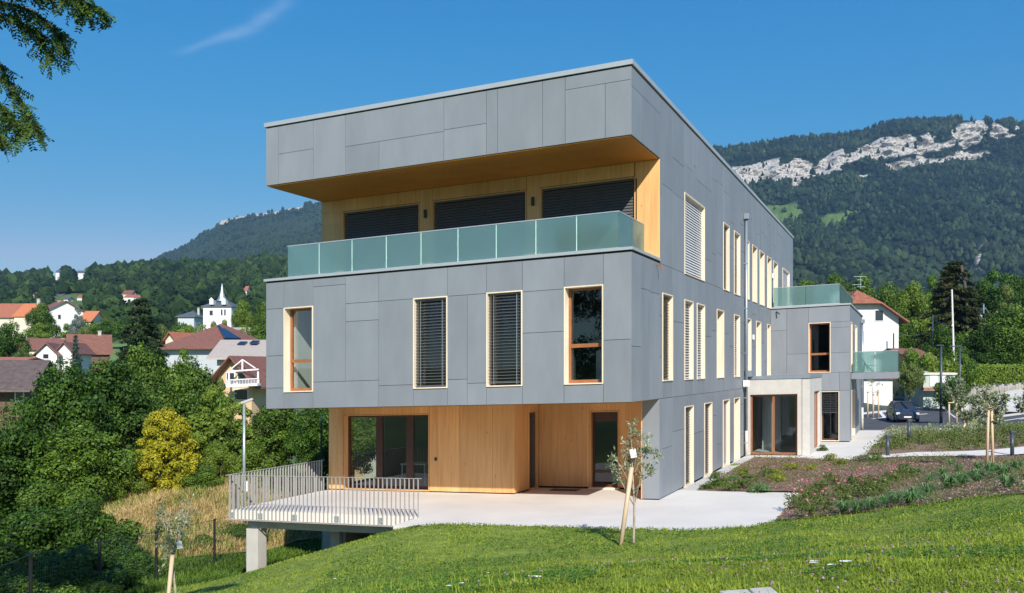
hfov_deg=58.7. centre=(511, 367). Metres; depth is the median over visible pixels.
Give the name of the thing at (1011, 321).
background tree
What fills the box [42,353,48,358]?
window
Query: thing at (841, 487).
rose bush
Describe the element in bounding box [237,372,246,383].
window
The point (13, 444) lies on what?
broadleaf tree
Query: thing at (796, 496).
rose bush
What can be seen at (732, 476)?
shrub
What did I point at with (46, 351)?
white gabled house
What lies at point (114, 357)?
hillside lawn
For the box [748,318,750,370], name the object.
window
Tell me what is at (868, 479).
rose bush
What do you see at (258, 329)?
village tree
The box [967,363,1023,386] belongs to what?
hedge
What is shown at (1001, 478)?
grass clump
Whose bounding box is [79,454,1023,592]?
lawn
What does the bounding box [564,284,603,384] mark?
window
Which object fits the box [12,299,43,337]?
orange roofed house
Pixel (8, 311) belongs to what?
orange roofed house
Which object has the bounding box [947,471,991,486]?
grass clump
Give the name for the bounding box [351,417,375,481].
broadleaf tree
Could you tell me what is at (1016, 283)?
background tree
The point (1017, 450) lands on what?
concrete path
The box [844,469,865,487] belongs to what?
rose bush
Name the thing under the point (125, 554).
shrub
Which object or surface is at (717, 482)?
shrub
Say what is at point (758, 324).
window
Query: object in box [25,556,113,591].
shrub
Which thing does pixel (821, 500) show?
rose bush
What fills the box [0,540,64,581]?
shrub
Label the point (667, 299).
window
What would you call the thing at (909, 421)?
bollard
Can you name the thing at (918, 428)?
bed planting
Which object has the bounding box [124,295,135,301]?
distant house
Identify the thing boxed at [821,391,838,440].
window
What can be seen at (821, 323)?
window
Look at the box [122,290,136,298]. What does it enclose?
distant house
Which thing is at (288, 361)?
window
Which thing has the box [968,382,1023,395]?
stone wall
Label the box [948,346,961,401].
lamp post
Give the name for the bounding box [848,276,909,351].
white house
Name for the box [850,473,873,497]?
rose bush
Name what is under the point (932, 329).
utility pole
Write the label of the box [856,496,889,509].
grass clump
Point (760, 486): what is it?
shrub
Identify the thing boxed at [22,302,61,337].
village tree
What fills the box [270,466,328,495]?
shrub
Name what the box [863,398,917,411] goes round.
planted bank
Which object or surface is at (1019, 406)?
young tree
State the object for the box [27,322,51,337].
village tree
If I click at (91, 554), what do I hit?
shrub
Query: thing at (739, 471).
shrub
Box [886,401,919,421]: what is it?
parked car
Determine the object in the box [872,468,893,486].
rose bush
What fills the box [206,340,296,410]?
beige roofed house
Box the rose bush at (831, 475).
[821,463,842,484]
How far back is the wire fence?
24.32 m
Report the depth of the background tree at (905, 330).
110.35 m
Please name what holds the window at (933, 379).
in the garden shed
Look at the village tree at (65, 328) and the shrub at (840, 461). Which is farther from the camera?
the village tree at (65, 328)
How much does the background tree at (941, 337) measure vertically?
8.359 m
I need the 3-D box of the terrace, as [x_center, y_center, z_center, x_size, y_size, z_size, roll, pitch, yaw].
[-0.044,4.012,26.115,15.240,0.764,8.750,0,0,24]
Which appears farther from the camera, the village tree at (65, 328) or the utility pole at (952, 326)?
the village tree at (65, 328)
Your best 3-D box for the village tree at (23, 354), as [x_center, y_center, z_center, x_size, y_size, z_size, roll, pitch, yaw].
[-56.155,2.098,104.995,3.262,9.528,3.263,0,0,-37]
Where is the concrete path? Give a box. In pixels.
[862,447,1023,458]
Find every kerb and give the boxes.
[864,407,924,413]
[950,410,1023,416]
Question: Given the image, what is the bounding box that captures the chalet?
[210,356,268,431]
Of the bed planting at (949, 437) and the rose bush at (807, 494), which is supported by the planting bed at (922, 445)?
the bed planting at (949, 437)
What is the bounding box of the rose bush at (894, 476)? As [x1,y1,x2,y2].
[883,464,903,482]
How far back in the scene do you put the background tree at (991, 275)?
149.08 m
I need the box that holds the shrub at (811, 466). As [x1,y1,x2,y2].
[804,463,818,470]
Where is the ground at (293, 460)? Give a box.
[12,336,1023,518]
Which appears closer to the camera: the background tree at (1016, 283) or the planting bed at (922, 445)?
the planting bed at (922, 445)
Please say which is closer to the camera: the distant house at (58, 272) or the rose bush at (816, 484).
the rose bush at (816, 484)
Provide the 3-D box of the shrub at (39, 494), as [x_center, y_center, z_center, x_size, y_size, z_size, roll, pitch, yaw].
[-17.420,5.589,35.029,3.183,2.678,3.040,0,0,-17]
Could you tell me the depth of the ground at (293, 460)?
74.06 m
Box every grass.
[120,537,321,592]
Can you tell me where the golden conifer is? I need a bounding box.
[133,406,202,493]
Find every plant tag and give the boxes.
[176,541,182,548]
[630,449,636,457]
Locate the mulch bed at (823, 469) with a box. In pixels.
[696,455,1023,519]
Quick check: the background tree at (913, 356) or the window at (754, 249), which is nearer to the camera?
the window at (754, 249)
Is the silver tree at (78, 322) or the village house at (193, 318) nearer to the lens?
the silver tree at (78, 322)
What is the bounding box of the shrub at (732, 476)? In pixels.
[725,474,739,480]
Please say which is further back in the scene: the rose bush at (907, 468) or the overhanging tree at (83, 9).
the rose bush at (907, 468)
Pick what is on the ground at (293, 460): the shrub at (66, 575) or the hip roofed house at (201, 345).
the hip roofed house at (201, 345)
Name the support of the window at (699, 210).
in the office building at (468, 287)
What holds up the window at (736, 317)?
in the office building at (468, 287)
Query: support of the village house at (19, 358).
on the ground at (293, 460)
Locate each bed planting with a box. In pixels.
[695,452,1023,514]
[863,420,1023,454]
[880,419,1023,438]
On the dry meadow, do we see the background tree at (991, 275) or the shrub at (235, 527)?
the shrub at (235, 527)
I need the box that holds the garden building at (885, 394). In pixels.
[863,378,896,405]
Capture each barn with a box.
[0,360,55,450]
[883,348,936,395]
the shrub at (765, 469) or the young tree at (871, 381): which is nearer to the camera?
the shrub at (765, 469)
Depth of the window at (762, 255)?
43.92 m
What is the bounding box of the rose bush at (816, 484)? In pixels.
[807,470,830,491]
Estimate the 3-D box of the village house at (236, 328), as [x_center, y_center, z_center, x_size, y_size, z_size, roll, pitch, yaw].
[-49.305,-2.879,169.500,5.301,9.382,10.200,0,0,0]
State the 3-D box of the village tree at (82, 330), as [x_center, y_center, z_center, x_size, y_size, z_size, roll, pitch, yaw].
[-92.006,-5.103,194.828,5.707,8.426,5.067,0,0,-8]
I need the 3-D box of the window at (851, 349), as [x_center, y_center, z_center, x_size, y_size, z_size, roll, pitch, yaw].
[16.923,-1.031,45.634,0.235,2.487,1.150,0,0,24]
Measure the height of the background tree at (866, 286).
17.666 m
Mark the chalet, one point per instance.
(244, 378)
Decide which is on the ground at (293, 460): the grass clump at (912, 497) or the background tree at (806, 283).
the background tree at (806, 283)
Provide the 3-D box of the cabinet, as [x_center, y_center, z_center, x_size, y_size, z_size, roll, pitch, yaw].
[2.592,0.084,25.091,0.350,1.102,0.700,0,0,24]
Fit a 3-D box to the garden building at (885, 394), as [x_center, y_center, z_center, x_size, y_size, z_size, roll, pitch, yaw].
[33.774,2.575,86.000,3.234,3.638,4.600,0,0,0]
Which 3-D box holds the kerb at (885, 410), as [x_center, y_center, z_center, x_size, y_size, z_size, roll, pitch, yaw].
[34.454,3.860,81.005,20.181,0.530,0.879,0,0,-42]
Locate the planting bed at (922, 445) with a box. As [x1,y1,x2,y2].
[867,430,1023,455]
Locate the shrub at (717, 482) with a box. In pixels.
[708,476,727,486]
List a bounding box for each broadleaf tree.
[0,357,118,488]
[0,418,58,527]
[18,419,143,501]
[83,357,161,461]
[116,341,174,459]
[129,374,203,473]
[161,353,237,420]
[186,383,240,473]
[227,401,267,467]
[246,405,318,469]
[282,408,353,476]
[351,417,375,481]
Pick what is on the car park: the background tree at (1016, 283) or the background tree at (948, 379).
the background tree at (948, 379)
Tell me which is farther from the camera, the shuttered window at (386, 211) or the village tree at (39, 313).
the village tree at (39, 313)
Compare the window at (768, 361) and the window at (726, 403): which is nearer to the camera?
the window at (726, 403)
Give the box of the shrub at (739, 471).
[733,466,749,474]
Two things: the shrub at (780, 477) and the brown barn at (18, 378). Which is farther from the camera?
the brown barn at (18, 378)
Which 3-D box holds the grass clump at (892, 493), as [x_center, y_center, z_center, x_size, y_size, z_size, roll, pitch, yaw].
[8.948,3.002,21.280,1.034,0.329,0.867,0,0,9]
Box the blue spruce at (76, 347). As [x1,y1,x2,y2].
[70,335,84,410]
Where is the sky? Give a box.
[0,0,1023,276]
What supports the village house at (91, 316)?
on the ground at (293, 460)
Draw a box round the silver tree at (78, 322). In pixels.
[67,305,85,333]
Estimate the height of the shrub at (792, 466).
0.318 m
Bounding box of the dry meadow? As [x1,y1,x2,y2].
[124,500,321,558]
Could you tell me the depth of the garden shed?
84.00 m
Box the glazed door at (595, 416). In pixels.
[588,411,619,489]
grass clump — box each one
[831,499,853,513]
[844,499,872,512]
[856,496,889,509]
[872,494,898,505]
[881,491,903,502]
[886,489,936,504]
[894,485,927,499]
[905,481,952,496]
[918,473,940,480]
[926,473,966,488]
[933,467,948,473]
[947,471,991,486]
[948,459,958,464]
[951,462,964,470]
[953,467,993,481]
[970,461,984,469]
[974,461,996,475]
[981,462,1018,475]
[990,473,1023,488]
[1002,458,1023,470]
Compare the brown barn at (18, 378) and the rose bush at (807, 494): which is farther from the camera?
the brown barn at (18, 378)
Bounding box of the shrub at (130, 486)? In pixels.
[110,472,150,500]
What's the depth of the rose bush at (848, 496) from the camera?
22.27 m
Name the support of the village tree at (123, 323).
on the ground at (293, 460)
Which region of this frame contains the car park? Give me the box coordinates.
[860,408,1023,429]
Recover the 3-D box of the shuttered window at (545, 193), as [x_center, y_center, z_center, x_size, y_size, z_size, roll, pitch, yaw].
[2.246,-4.207,26.825,2.940,2.537,0.325,0,0,24]
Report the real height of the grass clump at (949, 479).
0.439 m
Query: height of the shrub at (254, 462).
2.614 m
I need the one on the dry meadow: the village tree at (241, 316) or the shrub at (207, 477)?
the shrub at (207, 477)
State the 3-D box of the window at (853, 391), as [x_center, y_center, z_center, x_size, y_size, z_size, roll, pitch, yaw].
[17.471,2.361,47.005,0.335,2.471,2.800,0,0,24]
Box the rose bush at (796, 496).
[783,488,806,508]
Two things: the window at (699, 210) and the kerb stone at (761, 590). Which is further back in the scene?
the window at (699, 210)
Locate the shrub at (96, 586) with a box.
[77,580,124,592]
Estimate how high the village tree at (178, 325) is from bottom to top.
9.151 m
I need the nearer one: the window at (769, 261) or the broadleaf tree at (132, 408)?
the window at (769, 261)
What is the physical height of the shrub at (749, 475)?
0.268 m
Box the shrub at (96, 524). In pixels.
[47,498,148,561]
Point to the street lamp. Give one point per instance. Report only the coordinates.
(244, 435)
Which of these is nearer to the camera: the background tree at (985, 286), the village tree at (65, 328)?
the background tree at (985, 286)
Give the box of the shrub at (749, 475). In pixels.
[739,473,759,480]
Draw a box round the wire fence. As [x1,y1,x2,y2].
[0,465,323,592]
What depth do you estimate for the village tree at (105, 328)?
233.73 m
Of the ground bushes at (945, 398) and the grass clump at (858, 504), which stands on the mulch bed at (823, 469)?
the grass clump at (858, 504)
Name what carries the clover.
on the lawn at (415, 534)
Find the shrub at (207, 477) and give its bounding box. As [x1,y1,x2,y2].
[174,465,224,489]
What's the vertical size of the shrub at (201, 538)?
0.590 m
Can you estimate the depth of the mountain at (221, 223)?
3399.12 m
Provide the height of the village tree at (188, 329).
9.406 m
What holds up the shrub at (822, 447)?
on the pavement
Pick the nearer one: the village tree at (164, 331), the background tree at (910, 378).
the background tree at (910, 378)
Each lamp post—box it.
[935,345,943,422]
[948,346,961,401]
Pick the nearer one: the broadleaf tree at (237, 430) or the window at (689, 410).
the window at (689, 410)
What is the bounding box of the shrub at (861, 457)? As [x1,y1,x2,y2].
[852,454,869,460]
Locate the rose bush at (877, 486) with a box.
[866,477,888,495]
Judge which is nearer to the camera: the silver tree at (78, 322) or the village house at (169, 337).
the village house at (169, 337)
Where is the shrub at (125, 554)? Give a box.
[108,542,163,577]
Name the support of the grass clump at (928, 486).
on the mulch bed at (823, 469)
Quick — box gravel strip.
[681,455,800,490]
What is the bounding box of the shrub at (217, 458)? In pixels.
[201,440,238,476]
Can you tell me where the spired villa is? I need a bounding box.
[201,285,239,328]
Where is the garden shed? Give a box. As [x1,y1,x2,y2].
[905,371,956,407]
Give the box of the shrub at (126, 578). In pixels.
[91,567,146,592]
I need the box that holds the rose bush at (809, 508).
[794,493,824,517]
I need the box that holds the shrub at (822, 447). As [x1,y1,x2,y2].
[816,444,828,450]
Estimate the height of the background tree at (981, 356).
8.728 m
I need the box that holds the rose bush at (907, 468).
[898,461,919,477]
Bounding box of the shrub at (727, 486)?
[718,482,739,490]
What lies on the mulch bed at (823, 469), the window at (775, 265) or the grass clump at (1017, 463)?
the grass clump at (1017, 463)
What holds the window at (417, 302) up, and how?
in the office building at (468, 287)
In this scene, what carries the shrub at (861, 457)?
on the mulch bed at (823, 469)
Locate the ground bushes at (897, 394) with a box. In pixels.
[892,386,904,397]
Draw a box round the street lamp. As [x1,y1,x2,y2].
[241,398,253,523]
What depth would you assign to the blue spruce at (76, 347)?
115.83 m
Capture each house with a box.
[0,303,23,337]
[0,357,56,365]
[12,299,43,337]
[17,338,65,354]
[32,342,62,371]
[48,300,84,337]
[56,270,61,279]
[56,342,95,373]
[64,297,73,301]
[66,331,112,373]
[77,270,85,279]
[82,311,104,334]
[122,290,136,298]
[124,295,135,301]
[157,323,257,391]
[161,332,193,344]
[175,308,202,330]
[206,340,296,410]
[233,327,251,335]
[244,286,249,293]
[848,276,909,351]
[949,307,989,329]
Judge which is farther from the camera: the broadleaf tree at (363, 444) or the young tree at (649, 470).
the broadleaf tree at (363, 444)
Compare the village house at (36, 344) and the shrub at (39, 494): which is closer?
the shrub at (39, 494)
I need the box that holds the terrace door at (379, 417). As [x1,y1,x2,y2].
[344,413,429,490]
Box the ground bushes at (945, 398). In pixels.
[930,390,969,408]
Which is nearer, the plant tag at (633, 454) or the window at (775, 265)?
the plant tag at (633, 454)
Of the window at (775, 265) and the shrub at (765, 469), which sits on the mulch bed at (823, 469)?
the shrub at (765, 469)
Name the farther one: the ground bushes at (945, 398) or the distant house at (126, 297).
the distant house at (126, 297)
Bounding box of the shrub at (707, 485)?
[700,481,715,488]
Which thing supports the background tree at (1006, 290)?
on the ground at (293, 460)
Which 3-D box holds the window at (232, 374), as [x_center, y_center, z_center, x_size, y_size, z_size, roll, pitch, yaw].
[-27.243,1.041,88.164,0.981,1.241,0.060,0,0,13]
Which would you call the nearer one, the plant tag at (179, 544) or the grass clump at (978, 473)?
the plant tag at (179, 544)
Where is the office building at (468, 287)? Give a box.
[264,59,899,498]
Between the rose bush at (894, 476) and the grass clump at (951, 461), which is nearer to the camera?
the rose bush at (894, 476)
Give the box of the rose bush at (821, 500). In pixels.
[811,487,838,511]
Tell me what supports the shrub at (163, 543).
on the dry meadow
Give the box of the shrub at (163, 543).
[159,538,198,548]
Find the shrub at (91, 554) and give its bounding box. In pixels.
[33,543,121,574]
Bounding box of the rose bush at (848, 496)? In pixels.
[832,482,857,505]
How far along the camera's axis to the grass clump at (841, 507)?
20.68 m
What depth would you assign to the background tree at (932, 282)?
149.44 m
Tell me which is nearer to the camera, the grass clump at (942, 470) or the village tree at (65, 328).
the grass clump at (942, 470)
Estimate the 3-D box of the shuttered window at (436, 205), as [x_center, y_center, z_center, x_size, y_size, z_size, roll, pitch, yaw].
[-0.985,-4.091,28.247,3.220,2.547,0.325,0,0,24]
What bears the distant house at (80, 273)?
on the hill
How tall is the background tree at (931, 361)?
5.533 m
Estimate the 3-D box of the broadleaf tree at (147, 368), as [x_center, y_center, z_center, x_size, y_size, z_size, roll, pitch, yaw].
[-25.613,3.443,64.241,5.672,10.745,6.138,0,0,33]
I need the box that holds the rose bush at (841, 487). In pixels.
[829,473,853,493]
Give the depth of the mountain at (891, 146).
2235.53 m
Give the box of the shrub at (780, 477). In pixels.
[766,472,787,482]
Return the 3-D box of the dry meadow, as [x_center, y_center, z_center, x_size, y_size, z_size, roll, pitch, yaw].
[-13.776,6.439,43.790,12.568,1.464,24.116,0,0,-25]
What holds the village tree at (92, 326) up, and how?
on the ground at (293, 460)
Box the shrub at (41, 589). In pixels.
[0,574,85,592]
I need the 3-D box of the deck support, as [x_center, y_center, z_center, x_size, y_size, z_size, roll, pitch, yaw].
[-4.907,5.458,25.591,6.084,2.527,0.484,0,0,23]
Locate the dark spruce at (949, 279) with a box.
[911,260,989,358]
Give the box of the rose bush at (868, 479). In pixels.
[857,466,877,490]
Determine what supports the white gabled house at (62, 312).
on the ground at (293, 460)
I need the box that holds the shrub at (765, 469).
[758,466,776,474]
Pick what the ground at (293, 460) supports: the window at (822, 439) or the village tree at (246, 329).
the village tree at (246, 329)
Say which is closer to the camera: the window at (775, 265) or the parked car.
the window at (775, 265)
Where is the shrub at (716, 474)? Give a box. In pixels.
[711,470,724,478]
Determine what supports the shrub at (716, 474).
on the mulch bed at (823, 469)
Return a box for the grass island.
[968,418,986,423]
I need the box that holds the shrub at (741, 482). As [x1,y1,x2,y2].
[732,477,755,488]
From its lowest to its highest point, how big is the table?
0.757 m
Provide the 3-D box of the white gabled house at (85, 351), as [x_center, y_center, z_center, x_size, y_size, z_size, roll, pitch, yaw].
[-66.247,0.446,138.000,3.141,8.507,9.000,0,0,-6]
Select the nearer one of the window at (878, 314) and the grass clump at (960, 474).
the grass clump at (960, 474)
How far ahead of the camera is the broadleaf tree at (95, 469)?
40.35 m
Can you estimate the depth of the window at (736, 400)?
37.70 m
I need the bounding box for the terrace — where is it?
[231,487,797,530]
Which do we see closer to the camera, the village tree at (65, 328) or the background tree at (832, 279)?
the background tree at (832, 279)
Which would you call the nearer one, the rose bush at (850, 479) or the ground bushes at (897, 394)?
the rose bush at (850, 479)
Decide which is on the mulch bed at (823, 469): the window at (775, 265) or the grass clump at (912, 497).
the grass clump at (912, 497)
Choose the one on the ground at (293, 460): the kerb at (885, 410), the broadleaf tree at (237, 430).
the broadleaf tree at (237, 430)
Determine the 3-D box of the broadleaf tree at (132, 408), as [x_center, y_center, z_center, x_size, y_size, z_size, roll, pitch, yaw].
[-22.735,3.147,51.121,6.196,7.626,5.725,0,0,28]
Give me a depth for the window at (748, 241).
39.85 m
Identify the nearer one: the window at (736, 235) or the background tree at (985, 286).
the window at (736, 235)
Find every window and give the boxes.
[14,392,23,400]
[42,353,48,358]
[226,372,234,384]
[234,389,248,400]
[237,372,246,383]
[283,306,312,391]
[343,203,419,240]
[413,296,447,388]
[432,190,526,231]
[486,290,522,386]
[527,411,537,489]
[540,177,635,246]
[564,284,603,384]
[662,292,673,380]
[682,405,693,487]
[684,192,704,281]
[684,299,693,379]
[697,303,704,378]
[701,402,712,477]
[717,309,724,377]
[720,399,729,467]
[723,222,729,291]
[732,397,739,461]
[734,230,739,295]
[734,314,739,376]
[748,241,749,299]
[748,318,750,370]
[752,244,756,302]
[756,321,761,375]
[760,250,764,305]
[766,324,770,375]
[767,256,771,308]
[773,260,777,306]
[783,268,789,286]
[808,322,830,372]
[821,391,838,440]
[850,322,852,371]
[852,389,854,438]
[855,325,856,351]
[874,309,883,321]
[930,376,937,386]
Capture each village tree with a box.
[0,320,31,356]
[15,345,33,356]
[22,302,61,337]
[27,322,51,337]
[59,323,69,337]
[70,326,89,333]
[83,319,99,333]
[96,317,124,342]
[116,319,139,345]
[152,323,171,357]
[167,322,187,331]
[172,322,205,332]
[174,347,190,372]
[217,377,234,420]
[230,299,253,327]
[237,326,250,334]
[249,299,265,339]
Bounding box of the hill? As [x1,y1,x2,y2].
[54,277,243,308]
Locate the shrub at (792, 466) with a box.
[781,462,804,469]
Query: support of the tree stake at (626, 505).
on the lawn at (415, 534)
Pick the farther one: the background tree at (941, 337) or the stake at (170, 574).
the background tree at (941, 337)
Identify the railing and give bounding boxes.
[225,460,421,526]
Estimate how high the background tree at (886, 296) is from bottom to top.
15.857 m
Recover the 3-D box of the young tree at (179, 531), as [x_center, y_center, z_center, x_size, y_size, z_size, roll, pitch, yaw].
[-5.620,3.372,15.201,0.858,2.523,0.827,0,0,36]
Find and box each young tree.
[139,493,200,592]
[604,417,663,544]
[867,379,882,400]
[943,374,968,404]
[952,393,982,430]
[971,383,1011,461]
[1012,383,1023,414]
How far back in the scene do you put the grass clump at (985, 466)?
25.66 m
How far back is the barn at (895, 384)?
93.71 m
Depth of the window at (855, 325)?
49.78 m
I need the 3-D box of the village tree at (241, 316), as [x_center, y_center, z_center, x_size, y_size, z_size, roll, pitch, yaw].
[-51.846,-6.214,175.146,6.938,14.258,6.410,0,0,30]
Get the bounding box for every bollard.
[885,434,891,457]
[907,419,912,441]
[1009,431,1015,455]
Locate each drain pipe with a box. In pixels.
[320,416,328,490]
[343,532,345,543]
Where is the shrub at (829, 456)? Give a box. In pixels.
[824,453,836,460]
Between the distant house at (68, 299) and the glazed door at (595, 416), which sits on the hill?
the distant house at (68, 299)
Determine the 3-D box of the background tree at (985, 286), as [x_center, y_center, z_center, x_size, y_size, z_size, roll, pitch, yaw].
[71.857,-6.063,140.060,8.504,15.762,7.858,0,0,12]
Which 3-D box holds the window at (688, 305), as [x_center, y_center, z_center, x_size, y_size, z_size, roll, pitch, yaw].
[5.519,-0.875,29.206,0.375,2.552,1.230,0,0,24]
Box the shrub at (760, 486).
[748,481,772,492]
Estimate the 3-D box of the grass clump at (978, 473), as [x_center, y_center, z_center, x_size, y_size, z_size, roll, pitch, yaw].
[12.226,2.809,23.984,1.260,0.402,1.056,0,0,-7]
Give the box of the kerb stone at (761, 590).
[720,587,776,592]
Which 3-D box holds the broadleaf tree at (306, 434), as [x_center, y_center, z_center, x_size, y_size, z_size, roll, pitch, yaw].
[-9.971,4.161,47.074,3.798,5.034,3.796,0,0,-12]
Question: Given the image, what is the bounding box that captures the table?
[400,462,427,484]
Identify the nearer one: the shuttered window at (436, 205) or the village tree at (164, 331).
the shuttered window at (436, 205)
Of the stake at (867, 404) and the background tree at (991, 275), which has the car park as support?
the stake at (867, 404)
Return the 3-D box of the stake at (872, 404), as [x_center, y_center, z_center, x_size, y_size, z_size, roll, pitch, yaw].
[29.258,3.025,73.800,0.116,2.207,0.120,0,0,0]
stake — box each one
[167,554,174,592]
[618,467,633,545]
[867,392,868,416]
[872,392,873,416]
[948,403,949,421]
[986,405,989,463]
[990,409,993,463]
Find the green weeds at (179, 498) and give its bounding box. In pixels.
[98,472,328,558]
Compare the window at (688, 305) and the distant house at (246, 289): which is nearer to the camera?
the window at (688, 305)
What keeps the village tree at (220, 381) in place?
on the ground at (293, 460)
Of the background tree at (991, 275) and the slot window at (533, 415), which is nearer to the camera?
the slot window at (533, 415)
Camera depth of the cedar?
97.39 m
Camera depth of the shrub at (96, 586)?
21.95 m
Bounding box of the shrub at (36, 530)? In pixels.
[0,503,76,560]
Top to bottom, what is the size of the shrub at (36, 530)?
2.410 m
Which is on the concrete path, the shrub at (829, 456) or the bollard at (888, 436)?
the bollard at (888, 436)
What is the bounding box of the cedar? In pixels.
[114,297,169,366]
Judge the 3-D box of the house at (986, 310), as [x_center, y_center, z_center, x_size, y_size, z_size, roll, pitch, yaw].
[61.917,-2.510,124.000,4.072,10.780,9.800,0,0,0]
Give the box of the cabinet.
[596,351,601,378]
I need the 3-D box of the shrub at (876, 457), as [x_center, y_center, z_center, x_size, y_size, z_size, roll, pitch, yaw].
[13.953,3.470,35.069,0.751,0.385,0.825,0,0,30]
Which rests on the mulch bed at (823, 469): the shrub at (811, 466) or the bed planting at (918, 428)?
the shrub at (811, 466)
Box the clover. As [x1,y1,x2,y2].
[150,491,1023,592]
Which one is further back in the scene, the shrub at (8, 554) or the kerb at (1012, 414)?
the kerb at (1012, 414)
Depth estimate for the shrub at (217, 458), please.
45.75 m
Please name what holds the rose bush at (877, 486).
on the mulch bed at (823, 469)
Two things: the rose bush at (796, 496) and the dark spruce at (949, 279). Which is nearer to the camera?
the rose bush at (796, 496)
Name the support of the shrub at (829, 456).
on the mulch bed at (823, 469)
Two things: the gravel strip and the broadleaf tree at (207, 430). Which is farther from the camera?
the broadleaf tree at (207, 430)
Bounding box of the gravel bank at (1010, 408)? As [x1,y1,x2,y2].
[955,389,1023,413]
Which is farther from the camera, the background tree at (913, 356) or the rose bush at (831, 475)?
the background tree at (913, 356)
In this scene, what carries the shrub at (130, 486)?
on the ground at (293, 460)
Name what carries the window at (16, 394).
in the brown barn at (18, 378)
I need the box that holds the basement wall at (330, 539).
[322,531,375,549]
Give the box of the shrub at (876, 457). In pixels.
[865,453,884,461]
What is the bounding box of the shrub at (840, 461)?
[832,457,848,464]
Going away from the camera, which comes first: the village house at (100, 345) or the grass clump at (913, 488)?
the grass clump at (913, 488)
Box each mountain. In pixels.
[165,203,321,259]
[724,118,1023,283]
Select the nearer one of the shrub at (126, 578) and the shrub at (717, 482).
the shrub at (126, 578)
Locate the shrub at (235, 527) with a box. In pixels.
[216,523,247,535]
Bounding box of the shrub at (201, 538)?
[190,534,220,550]
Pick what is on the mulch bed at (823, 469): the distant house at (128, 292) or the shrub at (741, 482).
the shrub at (741, 482)
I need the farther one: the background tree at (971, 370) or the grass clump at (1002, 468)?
the background tree at (971, 370)
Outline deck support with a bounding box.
[246,520,392,571]
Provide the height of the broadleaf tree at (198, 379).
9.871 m
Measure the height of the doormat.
0.040 m
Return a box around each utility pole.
[932,315,933,352]
[951,289,954,360]
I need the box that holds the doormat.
[549,489,579,490]
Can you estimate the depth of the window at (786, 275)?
52.80 m
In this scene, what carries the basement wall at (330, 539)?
on the ground at (293, 460)
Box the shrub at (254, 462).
[227,444,277,488]
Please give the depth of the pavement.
41.95 m
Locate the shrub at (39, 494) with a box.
[14,478,105,535]
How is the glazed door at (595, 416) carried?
in the office building at (468, 287)
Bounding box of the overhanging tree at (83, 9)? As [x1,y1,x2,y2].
[0,0,117,161]
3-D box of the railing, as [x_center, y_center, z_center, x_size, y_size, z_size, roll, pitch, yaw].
[-4.397,3.660,27.339,6.515,1.516,4.815,0,0,24]
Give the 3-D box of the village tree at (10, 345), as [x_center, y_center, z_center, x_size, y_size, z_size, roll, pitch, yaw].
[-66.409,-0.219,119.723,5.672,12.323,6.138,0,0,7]
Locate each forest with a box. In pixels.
[0,249,287,328]
[155,201,321,260]
[712,114,1023,312]
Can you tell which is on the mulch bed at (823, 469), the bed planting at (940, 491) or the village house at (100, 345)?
the bed planting at (940, 491)
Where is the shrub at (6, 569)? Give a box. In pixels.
[0,559,41,592]
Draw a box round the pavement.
[759,430,885,459]
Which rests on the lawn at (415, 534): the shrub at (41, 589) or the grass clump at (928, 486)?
the shrub at (41, 589)
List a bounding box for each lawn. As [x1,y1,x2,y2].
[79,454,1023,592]
[110,344,126,362]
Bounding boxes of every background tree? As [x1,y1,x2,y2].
[797,278,817,285]
[825,271,849,288]
[845,273,874,297]
[873,280,904,306]
[888,280,931,343]
[894,310,925,347]
[897,358,926,400]
[900,347,939,372]
[915,323,969,360]
[917,352,963,377]
[925,274,942,345]
[933,375,971,409]
[947,348,981,383]
[957,301,1023,363]
[959,277,998,313]
[961,320,1023,364]
[983,269,1000,288]
[986,270,1023,313]
[993,283,1020,312]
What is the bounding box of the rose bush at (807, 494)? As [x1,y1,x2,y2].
[797,479,819,500]
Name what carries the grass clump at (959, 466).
on the mulch bed at (823, 469)
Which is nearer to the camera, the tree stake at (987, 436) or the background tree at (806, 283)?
the tree stake at (987, 436)

